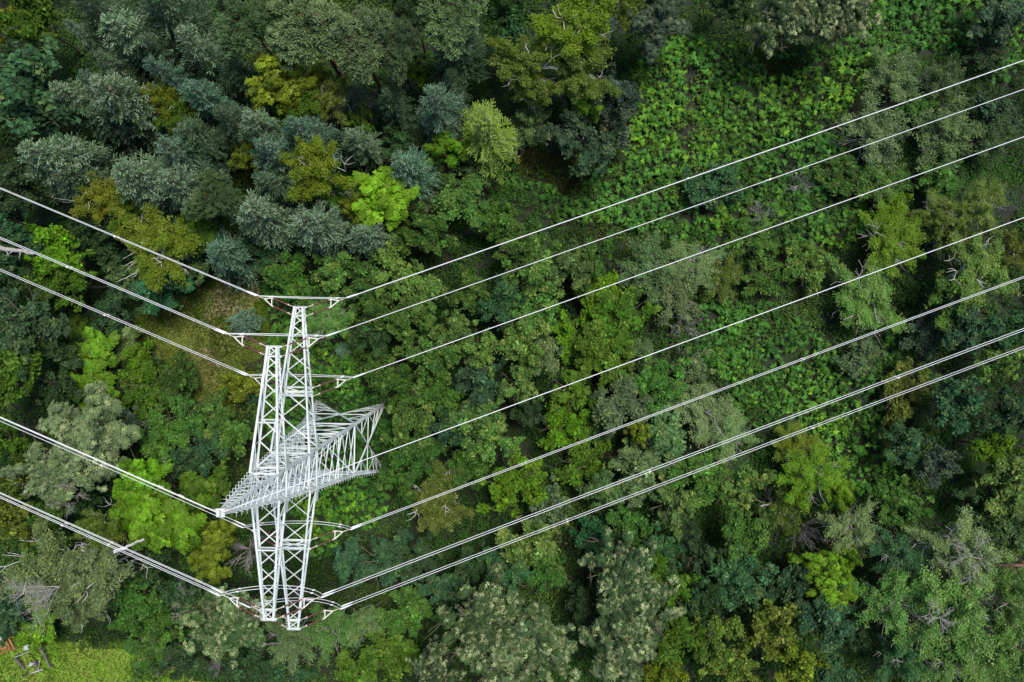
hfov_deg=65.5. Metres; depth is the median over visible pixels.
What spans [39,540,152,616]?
birch tree
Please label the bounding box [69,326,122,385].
maple tree
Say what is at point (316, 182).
birch tree
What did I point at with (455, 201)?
broadleaf tree
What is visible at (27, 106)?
broadleaf tree
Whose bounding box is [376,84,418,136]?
spruce tree
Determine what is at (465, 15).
broadleaf tree
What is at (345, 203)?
birch tree
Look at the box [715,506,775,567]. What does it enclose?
broadleaf tree
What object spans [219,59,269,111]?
spruce tree
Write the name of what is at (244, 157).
birch tree
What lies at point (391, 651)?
broadleaf tree
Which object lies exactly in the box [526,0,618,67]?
birch tree
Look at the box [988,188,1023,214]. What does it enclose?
bare shrub
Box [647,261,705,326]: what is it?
twiggy shrub
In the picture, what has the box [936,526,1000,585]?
bare branch
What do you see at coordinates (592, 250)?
broadleaf tree
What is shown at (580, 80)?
birch tree
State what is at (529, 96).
birch tree
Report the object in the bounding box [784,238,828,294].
leafy shrub
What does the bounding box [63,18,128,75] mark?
spruce tree
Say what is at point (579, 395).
broadleaf tree
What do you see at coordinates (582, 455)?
leafy shrub
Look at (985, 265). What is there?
birch tree
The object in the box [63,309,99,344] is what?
leafy shrub
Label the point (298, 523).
jumper cable
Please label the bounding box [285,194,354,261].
spruce tree
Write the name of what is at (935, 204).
willow tree
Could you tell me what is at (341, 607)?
insulator string
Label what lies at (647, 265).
twiggy shrub
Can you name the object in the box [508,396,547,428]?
broadleaf tree
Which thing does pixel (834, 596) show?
maple tree
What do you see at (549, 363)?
broadleaf tree
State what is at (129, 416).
leafy shrub
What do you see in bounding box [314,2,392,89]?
pine tree
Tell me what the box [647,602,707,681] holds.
broadleaf tree
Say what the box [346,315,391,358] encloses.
broadleaf tree
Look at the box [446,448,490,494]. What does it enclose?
broadleaf tree
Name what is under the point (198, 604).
oak tree
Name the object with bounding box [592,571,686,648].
oak tree
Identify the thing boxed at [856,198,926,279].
willow tree
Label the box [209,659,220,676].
boulder
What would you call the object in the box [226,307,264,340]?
spruce tree
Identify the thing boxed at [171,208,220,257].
birch tree
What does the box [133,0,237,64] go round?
spruce tree
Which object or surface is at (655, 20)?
oak tree
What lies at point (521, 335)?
broadleaf tree
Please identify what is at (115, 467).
ground wire
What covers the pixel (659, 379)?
broadleaf tree
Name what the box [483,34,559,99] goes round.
birch tree
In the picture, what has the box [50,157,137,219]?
spruce tree
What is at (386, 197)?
maple tree
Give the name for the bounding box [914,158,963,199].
broadleaf tree
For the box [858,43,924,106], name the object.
twiggy shrub
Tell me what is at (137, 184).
spruce tree
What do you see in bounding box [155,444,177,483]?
leafy shrub
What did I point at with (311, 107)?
birch tree
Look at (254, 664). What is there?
broadleaf tree
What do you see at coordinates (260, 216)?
spruce tree
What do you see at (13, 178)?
broadleaf tree
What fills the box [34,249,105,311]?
broadleaf tree
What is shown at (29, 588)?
bare branch
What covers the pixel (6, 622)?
broadleaf tree
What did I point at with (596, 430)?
leafy shrub
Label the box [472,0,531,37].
broadleaf tree
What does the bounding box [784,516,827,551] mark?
bare shrub
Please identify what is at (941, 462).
broadleaf tree
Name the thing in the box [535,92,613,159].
broadleaf tree
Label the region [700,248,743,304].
twiggy shrub
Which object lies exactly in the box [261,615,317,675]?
willow tree
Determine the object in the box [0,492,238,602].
power cable
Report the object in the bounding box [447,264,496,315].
broadleaf tree
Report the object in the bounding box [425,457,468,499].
birch tree
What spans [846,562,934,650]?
willow tree
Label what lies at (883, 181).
twiggy shrub
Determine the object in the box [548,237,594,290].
broadleaf tree
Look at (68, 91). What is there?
spruce tree
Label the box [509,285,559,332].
broadleaf tree
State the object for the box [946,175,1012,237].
willow tree
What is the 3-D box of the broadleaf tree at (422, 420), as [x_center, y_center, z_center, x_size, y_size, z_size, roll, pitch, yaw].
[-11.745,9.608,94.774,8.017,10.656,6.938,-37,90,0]
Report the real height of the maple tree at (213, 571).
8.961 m
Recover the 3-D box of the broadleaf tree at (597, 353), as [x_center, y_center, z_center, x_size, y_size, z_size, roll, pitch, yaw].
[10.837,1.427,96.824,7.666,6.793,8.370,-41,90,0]
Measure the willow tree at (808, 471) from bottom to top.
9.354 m
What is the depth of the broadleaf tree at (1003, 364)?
92.34 m
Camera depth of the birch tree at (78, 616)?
87.07 m
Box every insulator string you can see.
[207,587,260,617]
[213,328,265,354]
[232,521,275,545]
[235,370,279,393]
[239,602,286,627]
[245,291,292,314]
[277,589,334,618]
[282,331,340,356]
[301,602,351,627]
[307,294,357,315]
[311,523,362,547]
[314,373,364,395]
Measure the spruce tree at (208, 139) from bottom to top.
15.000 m
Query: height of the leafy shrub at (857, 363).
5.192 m
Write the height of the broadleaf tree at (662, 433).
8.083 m
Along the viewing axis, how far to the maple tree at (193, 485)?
90.89 m
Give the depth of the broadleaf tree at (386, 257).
92.25 m
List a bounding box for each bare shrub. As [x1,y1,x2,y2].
[224,533,265,578]
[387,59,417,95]
[665,301,704,350]
[746,198,778,224]
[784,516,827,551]
[787,167,816,195]
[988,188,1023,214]
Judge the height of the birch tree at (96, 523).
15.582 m
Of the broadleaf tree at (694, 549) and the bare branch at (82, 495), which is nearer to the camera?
the bare branch at (82, 495)
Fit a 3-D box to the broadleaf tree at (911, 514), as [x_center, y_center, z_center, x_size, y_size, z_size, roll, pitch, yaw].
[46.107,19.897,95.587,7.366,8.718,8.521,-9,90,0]
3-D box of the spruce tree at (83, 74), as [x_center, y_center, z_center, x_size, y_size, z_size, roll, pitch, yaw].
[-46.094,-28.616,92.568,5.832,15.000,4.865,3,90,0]
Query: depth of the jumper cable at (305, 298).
76.52 m
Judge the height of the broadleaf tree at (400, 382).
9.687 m
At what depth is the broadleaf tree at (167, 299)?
93.06 m
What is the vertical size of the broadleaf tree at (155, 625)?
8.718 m
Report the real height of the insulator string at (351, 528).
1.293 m
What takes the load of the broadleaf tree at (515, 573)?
on the ground at (718, 238)
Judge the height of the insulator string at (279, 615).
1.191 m
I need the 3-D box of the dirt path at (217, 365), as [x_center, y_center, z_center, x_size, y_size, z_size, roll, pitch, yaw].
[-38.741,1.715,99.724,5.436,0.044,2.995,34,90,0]
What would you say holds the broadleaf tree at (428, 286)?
on the ground at (718, 238)
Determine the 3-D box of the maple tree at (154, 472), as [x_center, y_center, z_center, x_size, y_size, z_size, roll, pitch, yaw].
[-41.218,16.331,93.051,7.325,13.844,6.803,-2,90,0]
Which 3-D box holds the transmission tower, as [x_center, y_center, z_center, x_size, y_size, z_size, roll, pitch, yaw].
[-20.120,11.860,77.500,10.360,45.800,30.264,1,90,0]
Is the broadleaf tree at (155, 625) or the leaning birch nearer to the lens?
the leaning birch
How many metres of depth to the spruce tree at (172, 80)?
89.21 m
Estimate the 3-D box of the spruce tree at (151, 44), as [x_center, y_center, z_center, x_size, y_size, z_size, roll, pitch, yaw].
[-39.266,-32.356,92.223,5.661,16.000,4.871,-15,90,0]
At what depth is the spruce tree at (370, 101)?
92.26 m
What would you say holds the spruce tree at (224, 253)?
on the ground at (718, 238)
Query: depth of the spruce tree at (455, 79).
90.53 m
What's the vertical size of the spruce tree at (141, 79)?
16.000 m
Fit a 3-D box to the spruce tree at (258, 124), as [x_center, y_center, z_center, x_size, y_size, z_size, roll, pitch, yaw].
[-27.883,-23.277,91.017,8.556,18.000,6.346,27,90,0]
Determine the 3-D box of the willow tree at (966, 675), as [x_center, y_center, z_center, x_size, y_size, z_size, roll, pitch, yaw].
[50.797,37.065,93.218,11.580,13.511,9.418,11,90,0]
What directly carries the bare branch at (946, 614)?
attached to the willow tree at (945, 596)
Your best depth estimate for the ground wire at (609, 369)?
57.33 m
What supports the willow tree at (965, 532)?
on the ground at (718, 238)
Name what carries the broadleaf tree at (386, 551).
on the ground at (718, 238)
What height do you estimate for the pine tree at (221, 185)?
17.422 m
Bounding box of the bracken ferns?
[259,0,1023,560]
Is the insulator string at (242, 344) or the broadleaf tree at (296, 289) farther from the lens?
the broadleaf tree at (296, 289)
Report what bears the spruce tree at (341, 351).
on the ground at (718, 238)
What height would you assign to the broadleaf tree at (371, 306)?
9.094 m
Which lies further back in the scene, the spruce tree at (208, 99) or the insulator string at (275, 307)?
the spruce tree at (208, 99)
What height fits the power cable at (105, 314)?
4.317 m
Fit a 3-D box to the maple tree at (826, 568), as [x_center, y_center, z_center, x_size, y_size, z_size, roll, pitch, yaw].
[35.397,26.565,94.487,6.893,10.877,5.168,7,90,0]
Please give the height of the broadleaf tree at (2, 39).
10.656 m
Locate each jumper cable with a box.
[220,585,322,596]
[226,333,325,336]
[244,521,350,528]
[246,374,352,377]
[256,597,340,608]
[262,296,339,298]
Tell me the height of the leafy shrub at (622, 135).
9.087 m
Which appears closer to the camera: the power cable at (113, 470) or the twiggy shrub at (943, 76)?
the power cable at (113, 470)
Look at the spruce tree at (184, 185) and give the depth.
86.43 m
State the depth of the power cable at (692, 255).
78.13 m
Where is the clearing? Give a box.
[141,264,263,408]
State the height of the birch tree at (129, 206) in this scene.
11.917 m
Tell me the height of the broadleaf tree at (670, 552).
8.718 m
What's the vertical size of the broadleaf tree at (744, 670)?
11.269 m
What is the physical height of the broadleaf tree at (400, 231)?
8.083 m
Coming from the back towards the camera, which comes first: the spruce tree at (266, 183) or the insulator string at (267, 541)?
the spruce tree at (266, 183)
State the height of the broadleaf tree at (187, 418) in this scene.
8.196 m
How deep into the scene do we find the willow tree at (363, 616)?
92.59 m
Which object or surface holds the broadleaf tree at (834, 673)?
on the ground at (718, 238)
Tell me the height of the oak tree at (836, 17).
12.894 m
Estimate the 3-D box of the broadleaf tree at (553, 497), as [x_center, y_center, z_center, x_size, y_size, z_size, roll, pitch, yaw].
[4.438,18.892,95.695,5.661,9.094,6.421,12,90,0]
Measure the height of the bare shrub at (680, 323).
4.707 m
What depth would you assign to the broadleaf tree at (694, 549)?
92.08 m
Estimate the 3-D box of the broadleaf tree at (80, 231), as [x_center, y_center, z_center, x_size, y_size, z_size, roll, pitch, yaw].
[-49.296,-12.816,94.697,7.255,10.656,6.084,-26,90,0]
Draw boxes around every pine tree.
[181,167,244,221]
[213,0,280,58]
[264,0,373,76]
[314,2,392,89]
[369,19,423,89]
[389,0,426,53]
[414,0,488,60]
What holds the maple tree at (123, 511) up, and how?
on the ground at (718, 238)
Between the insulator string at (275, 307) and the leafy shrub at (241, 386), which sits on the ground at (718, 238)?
the leafy shrub at (241, 386)
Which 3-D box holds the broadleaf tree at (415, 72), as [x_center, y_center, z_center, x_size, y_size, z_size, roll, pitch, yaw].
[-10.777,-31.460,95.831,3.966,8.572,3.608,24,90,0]
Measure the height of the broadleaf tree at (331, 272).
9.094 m
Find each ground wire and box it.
[0,417,217,512]
[221,217,1023,512]
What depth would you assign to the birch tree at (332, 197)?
90.61 m
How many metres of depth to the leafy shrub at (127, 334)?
96.93 m
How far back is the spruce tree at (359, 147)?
92.24 m
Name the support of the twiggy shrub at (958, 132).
on the ground at (718, 238)
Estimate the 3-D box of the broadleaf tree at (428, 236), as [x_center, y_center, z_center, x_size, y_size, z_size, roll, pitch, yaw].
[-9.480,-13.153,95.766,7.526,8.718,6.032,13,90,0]
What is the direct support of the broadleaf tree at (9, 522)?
on the ground at (718, 238)
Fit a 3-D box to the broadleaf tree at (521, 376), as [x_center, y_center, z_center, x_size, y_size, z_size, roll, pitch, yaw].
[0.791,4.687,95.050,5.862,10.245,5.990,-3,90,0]
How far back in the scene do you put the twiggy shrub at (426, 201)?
95.06 m
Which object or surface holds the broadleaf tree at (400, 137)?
on the ground at (718, 238)
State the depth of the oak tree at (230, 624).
89.63 m
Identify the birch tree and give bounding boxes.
[0,514,102,624]
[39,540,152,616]
[54,579,115,633]
[57,170,141,225]
[67,497,125,553]
[100,186,146,233]
[108,201,207,294]
[131,75,180,120]
[152,89,202,134]
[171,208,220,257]
[226,139,266,171]
[270,76,323,128]
[273,134,356,205]
[302,69,355,129]
[317,171,350,209]
[338,189,362,224]
[399,474,477,535]
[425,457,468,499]
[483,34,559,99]
[509,69,560,110]
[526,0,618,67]
[540,42,624,103]
[593,0,645,40]
[942,229,1023,310]
[986,226,1023,273]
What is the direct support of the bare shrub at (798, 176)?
on the ground at (718, 238)
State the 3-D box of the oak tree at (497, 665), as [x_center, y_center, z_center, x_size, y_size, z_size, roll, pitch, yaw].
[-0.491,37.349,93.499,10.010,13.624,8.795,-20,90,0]
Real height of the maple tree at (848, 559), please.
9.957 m
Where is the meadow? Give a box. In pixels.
[0,636,207,681]
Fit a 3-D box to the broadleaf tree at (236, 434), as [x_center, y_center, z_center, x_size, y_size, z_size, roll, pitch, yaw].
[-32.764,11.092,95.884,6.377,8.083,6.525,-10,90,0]
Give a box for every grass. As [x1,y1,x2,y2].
[514,49,803,195]
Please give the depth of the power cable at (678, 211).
69.99 m
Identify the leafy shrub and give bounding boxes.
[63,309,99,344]
[85,287,134,335]
[109,325,145,360]
[114,359,173,425]
[116,339,154,382]
[120,406,148,451]
[153,349,201,410]
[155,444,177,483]
[215,364,262,404]
[249,393,258,403]
[536,399,590,451]
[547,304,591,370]
[550,436,613,488]
[567,512,616,555]
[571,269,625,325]
[575,405,608,448]
[598,108,633,150]
[681,161,745,211]
[724,215,777,259]
[734,253,797,298]
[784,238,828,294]
[810,152,877,200]
[833,334,887,380]
[866,187,913,231]
[880,354,932,427]
[894,86,939,128]
[898,304,956,360]
[959,29,1017,73]
[971,86,1023,137]
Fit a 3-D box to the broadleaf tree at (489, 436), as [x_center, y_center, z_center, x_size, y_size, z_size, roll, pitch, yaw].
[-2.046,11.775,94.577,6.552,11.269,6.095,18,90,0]
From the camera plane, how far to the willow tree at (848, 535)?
92.93 m
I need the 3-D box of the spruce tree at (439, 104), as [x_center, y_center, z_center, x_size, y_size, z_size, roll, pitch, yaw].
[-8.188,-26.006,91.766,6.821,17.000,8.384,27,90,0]
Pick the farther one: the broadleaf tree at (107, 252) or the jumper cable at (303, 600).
the broadleaf tree at (107, 252)
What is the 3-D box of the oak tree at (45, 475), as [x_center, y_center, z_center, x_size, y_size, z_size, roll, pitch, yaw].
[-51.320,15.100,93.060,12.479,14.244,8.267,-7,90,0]
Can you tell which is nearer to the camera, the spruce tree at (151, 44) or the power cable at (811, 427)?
the power cable at (811, 427)
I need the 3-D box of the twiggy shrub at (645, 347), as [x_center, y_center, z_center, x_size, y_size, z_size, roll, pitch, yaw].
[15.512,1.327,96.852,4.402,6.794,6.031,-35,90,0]
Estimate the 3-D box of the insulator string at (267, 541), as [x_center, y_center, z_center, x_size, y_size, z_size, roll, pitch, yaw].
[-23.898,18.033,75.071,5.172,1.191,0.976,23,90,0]
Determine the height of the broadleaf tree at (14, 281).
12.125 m
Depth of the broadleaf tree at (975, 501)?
93.73 m
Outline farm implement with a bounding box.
[0,636,16,654]
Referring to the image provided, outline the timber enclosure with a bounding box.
[14,644,53,676]
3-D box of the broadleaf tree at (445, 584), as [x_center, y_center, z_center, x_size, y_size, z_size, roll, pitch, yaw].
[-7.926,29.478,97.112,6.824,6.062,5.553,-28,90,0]
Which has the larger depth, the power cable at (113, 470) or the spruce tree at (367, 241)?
the spruce tree at (367, 241)
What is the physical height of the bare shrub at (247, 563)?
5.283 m
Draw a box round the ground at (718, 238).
[0,0,1023,681]
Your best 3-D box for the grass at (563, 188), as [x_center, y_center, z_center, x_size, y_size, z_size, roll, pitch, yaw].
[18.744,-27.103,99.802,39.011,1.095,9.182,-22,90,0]
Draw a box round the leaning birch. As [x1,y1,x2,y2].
[113,538,143,553]
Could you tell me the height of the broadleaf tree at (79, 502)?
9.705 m
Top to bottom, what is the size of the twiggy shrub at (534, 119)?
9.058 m
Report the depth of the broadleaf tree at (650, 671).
90.47 m
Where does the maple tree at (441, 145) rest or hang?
on the ground at (718, 238)
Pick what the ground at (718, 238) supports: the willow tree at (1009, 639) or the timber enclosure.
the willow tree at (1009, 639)
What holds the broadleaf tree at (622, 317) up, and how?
on the ground at (718, 238)
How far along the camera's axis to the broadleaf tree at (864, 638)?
94.51 m
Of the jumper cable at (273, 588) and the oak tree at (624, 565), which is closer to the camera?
the jumper cable at (273, 588)
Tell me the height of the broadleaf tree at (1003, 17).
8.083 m
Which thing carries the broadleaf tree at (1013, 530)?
on the ground at (718, 238)
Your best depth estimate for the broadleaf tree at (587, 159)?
93.01 m
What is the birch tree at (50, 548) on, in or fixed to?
on the ground at (718, 238)
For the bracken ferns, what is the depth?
99.00 m
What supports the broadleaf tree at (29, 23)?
on the ground at (718, 238)
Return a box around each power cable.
[0,237,214,328]
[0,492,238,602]
[0,493,209,589]
[1,188,246,290]
[1,269,236,370]
[1,418,234,522]
[334,328,1023,592]
[339,89,1023,331]
[352,346,1023,604]
[358,60,1023,293]
[363,276,1023,524]
[366,137,1022,372]
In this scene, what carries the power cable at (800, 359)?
attached to the insulator string at (351, 528)
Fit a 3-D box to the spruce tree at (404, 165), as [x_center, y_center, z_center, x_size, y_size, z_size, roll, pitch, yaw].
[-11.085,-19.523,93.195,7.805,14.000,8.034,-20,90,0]
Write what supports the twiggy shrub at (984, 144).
on the ground at (718, 238)
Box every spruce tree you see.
[15,128,134,203]
[48,78,131,149]
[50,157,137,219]
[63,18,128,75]
[70,0,155,55]
[76,68,120,99]
[83,102,164,158]
[87,67,175,155]
[93,49,153,89]
[95,5,194,80]
[110,148,191,223]
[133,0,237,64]
[138,30,203,82]
[141,54,205,103]
[151,164,238,229]
[153,128,230,176]
[174,20,253,94]
[174,115,238,178]
[177,78,248,140]
[204,228,262,290]
[211,100,255,163]
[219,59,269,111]
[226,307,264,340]
[229,188,298,254]
[238,106,297,155]
[249,133,313,196]
[252,159,319,221]
[279,115,350,162]
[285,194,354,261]
[334,343,351,359]
[340,125,388,172]
[345,84,381,124]
[345,220,404,261]
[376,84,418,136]
[386,144,447,205]
[413,79,470,148]
[431,23,494,92]
[436,66,472,119]
[455,98,520,184]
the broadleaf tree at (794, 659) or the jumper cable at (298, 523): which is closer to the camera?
the jumper cable at (298, 523)
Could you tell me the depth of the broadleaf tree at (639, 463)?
93.09 m
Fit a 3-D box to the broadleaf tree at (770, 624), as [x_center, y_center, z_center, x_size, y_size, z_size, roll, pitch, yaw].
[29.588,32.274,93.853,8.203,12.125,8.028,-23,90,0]
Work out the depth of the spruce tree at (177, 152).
88.44 m
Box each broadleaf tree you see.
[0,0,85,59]
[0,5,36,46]
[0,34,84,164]
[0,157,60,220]
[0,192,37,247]
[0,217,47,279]
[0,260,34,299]
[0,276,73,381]
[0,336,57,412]
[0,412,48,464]
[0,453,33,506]
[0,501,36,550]
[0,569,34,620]
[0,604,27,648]
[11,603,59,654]
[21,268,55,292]
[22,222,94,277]
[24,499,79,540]
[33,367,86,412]
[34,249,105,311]
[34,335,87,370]
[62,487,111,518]
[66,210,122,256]
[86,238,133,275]
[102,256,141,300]
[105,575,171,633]
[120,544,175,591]
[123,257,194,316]
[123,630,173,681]
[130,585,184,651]
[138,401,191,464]
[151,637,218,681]
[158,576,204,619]
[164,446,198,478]
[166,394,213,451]
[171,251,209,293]
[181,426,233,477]
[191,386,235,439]
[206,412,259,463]
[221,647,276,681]
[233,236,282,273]
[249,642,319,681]
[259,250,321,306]
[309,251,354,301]
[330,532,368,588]
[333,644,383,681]
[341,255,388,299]
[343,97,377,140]
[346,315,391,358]
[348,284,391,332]
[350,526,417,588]
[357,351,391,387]
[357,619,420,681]
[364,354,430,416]
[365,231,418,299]
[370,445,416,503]
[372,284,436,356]
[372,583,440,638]
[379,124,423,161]
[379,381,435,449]
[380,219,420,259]
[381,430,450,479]
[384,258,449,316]
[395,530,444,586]
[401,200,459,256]
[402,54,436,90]
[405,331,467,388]
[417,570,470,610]
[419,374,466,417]
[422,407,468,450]
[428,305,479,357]
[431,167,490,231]
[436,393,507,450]
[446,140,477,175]
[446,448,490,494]
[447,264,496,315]
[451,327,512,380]
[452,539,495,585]
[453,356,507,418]
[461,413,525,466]
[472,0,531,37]
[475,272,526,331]
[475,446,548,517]
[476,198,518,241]
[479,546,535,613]
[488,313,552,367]
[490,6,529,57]
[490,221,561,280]
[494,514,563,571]
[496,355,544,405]
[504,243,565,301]
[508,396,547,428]
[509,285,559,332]
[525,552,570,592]
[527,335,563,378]
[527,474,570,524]
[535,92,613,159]
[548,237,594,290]
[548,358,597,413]
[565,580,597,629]
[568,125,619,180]
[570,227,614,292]
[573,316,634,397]
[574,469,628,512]
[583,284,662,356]
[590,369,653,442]
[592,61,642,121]
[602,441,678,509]
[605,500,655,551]
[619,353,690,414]
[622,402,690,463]
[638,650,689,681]
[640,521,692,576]
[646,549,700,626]
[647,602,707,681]
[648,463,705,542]
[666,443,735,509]
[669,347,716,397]
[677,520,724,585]
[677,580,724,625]
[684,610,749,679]
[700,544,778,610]
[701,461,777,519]
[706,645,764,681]
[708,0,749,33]
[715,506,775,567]
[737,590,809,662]
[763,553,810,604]
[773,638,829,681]
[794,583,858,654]
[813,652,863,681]
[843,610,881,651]
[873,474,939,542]
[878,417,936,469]
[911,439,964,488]
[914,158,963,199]
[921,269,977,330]
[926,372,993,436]
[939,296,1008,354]
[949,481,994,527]
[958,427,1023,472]
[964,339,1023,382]
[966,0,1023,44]
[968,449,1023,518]
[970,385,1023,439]
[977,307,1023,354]
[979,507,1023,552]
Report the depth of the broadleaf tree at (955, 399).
91.48 m
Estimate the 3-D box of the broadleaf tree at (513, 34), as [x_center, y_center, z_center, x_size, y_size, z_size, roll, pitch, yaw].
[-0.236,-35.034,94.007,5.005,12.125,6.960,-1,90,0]
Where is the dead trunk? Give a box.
[0,246,33,256]
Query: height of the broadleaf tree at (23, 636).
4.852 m
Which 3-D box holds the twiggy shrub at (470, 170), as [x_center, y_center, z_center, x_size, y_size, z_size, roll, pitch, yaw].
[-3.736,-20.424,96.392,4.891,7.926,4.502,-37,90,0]
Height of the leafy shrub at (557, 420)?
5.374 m
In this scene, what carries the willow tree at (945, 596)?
on the ground at (718, 238)
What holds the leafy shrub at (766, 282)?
on the ground at (718, 238)
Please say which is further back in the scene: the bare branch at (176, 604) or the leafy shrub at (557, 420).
the leafy shrub at (557, 420)
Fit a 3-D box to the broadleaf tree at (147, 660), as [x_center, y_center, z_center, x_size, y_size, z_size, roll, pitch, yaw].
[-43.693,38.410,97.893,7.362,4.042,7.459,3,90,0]
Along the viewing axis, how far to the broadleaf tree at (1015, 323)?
91.28 m
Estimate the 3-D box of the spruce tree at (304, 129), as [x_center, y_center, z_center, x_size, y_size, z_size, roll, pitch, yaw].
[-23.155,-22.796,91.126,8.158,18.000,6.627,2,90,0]
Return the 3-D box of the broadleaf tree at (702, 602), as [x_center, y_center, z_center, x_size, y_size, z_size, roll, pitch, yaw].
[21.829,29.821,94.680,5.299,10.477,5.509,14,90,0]
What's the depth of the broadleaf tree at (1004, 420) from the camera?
90.55 m
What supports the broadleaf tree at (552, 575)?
on the ground at (718, 238)
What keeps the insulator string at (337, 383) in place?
attached to the transmission tower
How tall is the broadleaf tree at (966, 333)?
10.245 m
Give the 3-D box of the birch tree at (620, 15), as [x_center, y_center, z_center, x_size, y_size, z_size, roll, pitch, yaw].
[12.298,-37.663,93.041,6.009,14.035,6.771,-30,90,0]
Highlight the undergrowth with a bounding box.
[0,0,1023,681]
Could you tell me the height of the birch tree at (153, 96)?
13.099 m
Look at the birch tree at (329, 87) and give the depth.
89.19 m
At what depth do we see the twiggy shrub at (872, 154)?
95.72 m
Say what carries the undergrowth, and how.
on the ground at (718, 238)
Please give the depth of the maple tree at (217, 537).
91.61 m
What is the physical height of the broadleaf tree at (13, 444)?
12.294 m
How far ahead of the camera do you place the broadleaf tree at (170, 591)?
92.75 m
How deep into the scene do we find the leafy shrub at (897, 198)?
96.81 m
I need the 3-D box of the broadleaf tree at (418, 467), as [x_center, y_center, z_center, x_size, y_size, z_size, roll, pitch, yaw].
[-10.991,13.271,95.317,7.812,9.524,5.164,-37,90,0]
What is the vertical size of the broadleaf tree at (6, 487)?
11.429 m
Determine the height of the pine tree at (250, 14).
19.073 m
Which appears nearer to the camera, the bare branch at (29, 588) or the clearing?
the bare branch at (29, 588)
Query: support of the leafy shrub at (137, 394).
on the ground at (718, 238)
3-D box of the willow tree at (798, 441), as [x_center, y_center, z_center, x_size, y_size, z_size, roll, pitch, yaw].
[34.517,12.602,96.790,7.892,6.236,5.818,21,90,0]
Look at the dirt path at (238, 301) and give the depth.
99.71 m
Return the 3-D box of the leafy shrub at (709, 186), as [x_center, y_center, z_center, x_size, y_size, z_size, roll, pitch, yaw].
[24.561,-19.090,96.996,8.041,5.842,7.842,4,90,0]
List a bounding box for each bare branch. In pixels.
[2,574,59,635]
[23,479,74,504]
[46,480,90,517]
[170,581,199,629]
[924,598,956,631]
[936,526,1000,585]
[995,560,1023,572]
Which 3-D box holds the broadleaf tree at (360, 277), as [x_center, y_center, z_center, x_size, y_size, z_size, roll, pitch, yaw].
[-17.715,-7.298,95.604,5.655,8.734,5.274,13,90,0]
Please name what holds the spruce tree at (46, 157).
on the ground at (718, 238)
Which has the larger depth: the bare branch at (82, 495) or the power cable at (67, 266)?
the bare branch at (82, 495)
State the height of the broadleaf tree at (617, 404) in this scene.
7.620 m
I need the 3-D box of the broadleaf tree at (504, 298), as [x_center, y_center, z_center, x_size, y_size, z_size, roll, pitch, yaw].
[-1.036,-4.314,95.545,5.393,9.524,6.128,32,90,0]
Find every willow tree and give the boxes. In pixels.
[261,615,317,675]
[296,291,354,348]
[298,602,361,665]
[340,603,382,646]
[663,236,730,298]
[668,381,744,451]
[690,407,759,466]
[770,420,828,477]
[774,443,854,514]
[815,495,884,558]
[825,252,910,338]
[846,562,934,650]
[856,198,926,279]
[865,526,942,586]
[874,626,946,681]
[891,564,1005,671]
[901,187,963,232]
[901,505,1018,592]
[914,619,1011,681]
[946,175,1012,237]
[962,551,1023,645]
[970,597,1023,681]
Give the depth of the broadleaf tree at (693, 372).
95.38 m
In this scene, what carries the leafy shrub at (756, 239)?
on the ground at (718, 238)
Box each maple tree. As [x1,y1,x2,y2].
[67,368,124,408]
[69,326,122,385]
[108,490,160,551]
[112,457,177,509]
[126,486,212,554]
[175,464,230,514]
[187,547,232,584]
[194,518,241,561]
[244,51,327,114]
[349,159,423,231]
[423,129,475,168]
[560,71,605,126]
[621,418,650,448]
[786,549,852,593]
[806,577,858,612]
[813,472,855,513]
[825,545,863,570]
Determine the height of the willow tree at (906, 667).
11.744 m
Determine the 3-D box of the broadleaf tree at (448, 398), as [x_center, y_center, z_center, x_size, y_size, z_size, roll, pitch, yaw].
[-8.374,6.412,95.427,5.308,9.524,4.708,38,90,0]
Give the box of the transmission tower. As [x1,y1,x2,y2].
[214,306,389,629]
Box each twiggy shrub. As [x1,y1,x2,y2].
[405,187,439,221]
[426,165,461,199]
[459,153,499,188]
[507,101,551,162]
[615,229,686,304]
[631,336,658,373]
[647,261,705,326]
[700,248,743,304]
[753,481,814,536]
[830,87,912,174]
[854,161,916,214]
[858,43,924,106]
[907,91,987,177]
[907,209,984,264]
[919,55,965,106]
[964,112,1022,168]
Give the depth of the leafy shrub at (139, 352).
96.91 m
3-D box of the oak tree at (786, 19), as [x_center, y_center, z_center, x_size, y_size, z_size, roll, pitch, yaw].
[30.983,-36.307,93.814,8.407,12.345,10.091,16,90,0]
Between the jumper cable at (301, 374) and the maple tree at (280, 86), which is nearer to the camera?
the jumper cable at (301, 374)
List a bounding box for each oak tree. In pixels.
[0,439,106,510]
[36,376,141,480]
[174,594,211,629]
[178,583,272,668]
[405,634,466,681]
[425,562,534,664]
[454,639,544,681]
[502,598,581,681]
[571,615,657,681]
[577,525,661,617]
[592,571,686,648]
[624,0,692,65]
[740,0,820,58]
[799,0,883,49]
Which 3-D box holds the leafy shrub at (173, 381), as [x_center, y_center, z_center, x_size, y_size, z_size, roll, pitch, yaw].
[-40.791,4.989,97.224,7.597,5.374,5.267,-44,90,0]
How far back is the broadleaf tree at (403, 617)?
95.70 m

